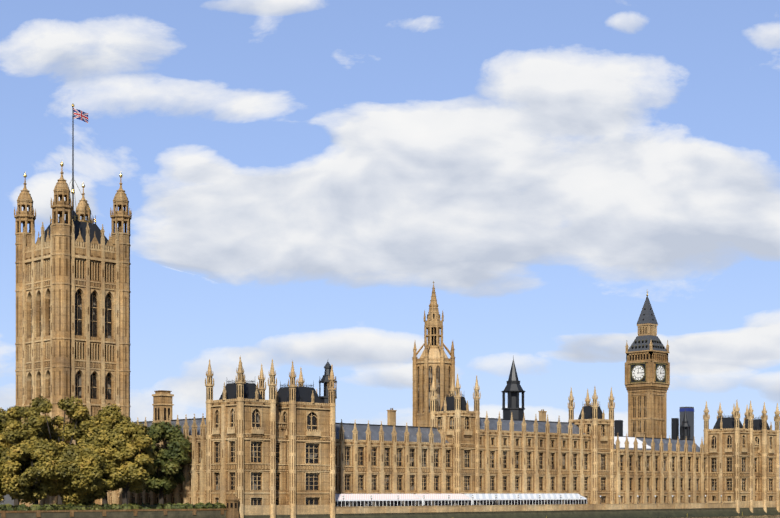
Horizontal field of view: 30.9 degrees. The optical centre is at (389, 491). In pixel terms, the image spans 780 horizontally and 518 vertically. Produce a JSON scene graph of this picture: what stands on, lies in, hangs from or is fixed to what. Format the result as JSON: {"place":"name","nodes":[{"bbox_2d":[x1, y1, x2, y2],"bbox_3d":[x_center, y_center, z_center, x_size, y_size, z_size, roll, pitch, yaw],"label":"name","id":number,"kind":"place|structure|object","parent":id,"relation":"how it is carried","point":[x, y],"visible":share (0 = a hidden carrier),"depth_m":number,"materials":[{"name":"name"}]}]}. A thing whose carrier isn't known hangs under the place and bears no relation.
{"place":"outdoors","nodes":[
{"label":"outdoors","id":0,"kind":"place"},
{"bbox_2d":[0,494,13,505],"bbox_3d":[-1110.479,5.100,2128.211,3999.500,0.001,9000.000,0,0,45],"label":"ground","id":1,"kind":"structure","parent":0,"point":[8,499],"depth_m":817.22,"materials":[{"name":"grey"}]},
{"bbox_2d":[0,446,7,502],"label":"tree","id":2,"kind":"object","parent":1,"relation":"on","point":[2,493],"visible":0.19,"depth_m":340.20,"materials":[{"name":"green plant"}]},
{"bbox_2d":[0,409,15,447],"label":"tree","id":3,"kind":"object","parent":1,"relation":"on","point":[4,444],"visible":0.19,"depth_m":369.38,"materials":[{"name":"green plant"}]},
{"bbox_2d":[0,405,61,505],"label":"tree","id":4,"kind":"object","parent":1,"relation":"on","point":[13,414],"visible":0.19,"depth_m":374.93,"materials":[{"name":"green plant"}]},
{"bbox_2d":[0,437,69,504],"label":"tree","id":5,"kind":"object","parent":1,"relation":"on","point":[32,473],"visible":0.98,"depth_m":333.74,"materials":[{"name":"green plant"}]},
{"bbox_2d":[2,395,101,504],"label":"tree","id":6,"kind":"object","parent":1,"relation":"on","point":[36,424],"visible":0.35,"depth_m":361.37,"materials":[{"name":"green plant"}]},
{"bbox_2d":[14,104,131,506],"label":"tower","id":7,"kind":"structure","parent":1,"relation":"on","point":[72,291],"depth_m":415.42,"materials":[{"name":"stone"}]},
{"bbox_2d":[55,443,122,505],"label":"tree","id":8,"kind":"object","parent":1,"relation":"on","point":[87,468],"visible":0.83,"depth_m":337.96,"materials":[{"name":"green plant"}]},
{"bbox_2d":[55,403,152,503],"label":"tree","id":9,"kind":"object","parent":1,"relation":"on","point":[111,416],"visible":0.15,"depth_m":368.45,"materials":[{"name":"green plant"}]},
{"bbox_2d":[85,419,157,503],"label":"tree","id":10,"kind":"object","parent":1,"relation":"on","point":[117,446],"visible":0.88,"depth_m":344.42,"materials":[{"name":"green plant"}]},
{"bbox_2d":[129,421,191,503],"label":"tree","id":11,"kind":"object","parent":1,"relation":"on","point":[160,482],"visible":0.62,"depth_m":381.37,"materials":[{"name":"green plant"}]},
{"bbox_2d":[107,390,238,517],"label":"building wing","id":12,"kind":"structure","parent":1,"relation":"on","point":[191,489],"depth_m":386.80,"materials":[{"name":"stone"}]},
{"bbox_2d":[0,503,739,517],"bbox_3d":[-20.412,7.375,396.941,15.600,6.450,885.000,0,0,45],"label":"embankment wall","id":13,"kind":"structure","parent":1,"relation":"on","point":[640,510],"depth_m":434.41,"materials":[{"name":"stone"}]},
{"bbox_2d":[0,502,225,510],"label":"garden shrubs","id":14,"kind":"object","parent":13,"relation":"on","point":[22,507],"visible":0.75,"depth_m":344.60,"materials":[{"name":"green plant"}]},
{"bbox_2d":[8,505,220,510],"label":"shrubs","id":15,"kind":"object","parent":13,"relation":"on","point":[123,506],"visible":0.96,"depth_m":339.60,"materials":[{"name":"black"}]},
{"bbox_2d":[335,493,586,506],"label":"terrace marquees","id":16,"kind":"object","parent":13,"relation":"on","point":[352,500],"visible":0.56,"depth_m":433.80,"materials":[{"name":"white canvas fabric"}]},
{"bbox_2d":[343,495,721,506],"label":"terrace lamp posts","id":17,"kind":"object","parent":13,"relation":"on","point":[540,497],"visible":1,"depth_m":465.63,"materials":[{"name":"black metal"}]},
{"bbox_2d":[205,357,779,517],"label":"palace building","id":18,"kind":"structure","parent":1,"relation":"on","point":[282,452],"depth_m":449.30,"materials":[{"name":"stone"}]},
{"bbox_2d":[412,281,454,426],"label":"central tower","id":19,"kind":"structure","parent":18,"relation":"on","point":[435,361],"depth_m":586.56,"materials":[{"name":"stone"}]},
{"bbox_2d":[319,357,690,438],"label":"roof turrets","id":20,"kind":"object","parent":18,"relation":"on","point":[513,389],"visible":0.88,"depth_m":551.41,"materials":[{"name":"grey metal"}]},
{"bbox_2d":[0,0,779,446],"label":"sky","id":21,"kind":"structure","parent":0,"point":[299,178],"materials":[{"name":"blue"}]},
{"bbox_2d":[625,291,669,437],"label":"clock tower","id":22,"kind":"structure","parent":0,"point":[647,373],"depth_m":632.56,"materials":[{"name":"stone"}]},
{"bbox_2d":[679,407,693,440],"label":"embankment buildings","id":23,"kind":"structure","parent":0,"point":[690,414],"depth_m":887.11,"materials":[{"name":"glass"}]},
{"bbox_2d":[645,514,779,517],"bbox_3d":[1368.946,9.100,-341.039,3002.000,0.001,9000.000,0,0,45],"label":"river water","id":24,"kind":"structure","parent":0,"point":[756,516],"depth_m":517.20,"materials":[{"name":"grey liquid"}]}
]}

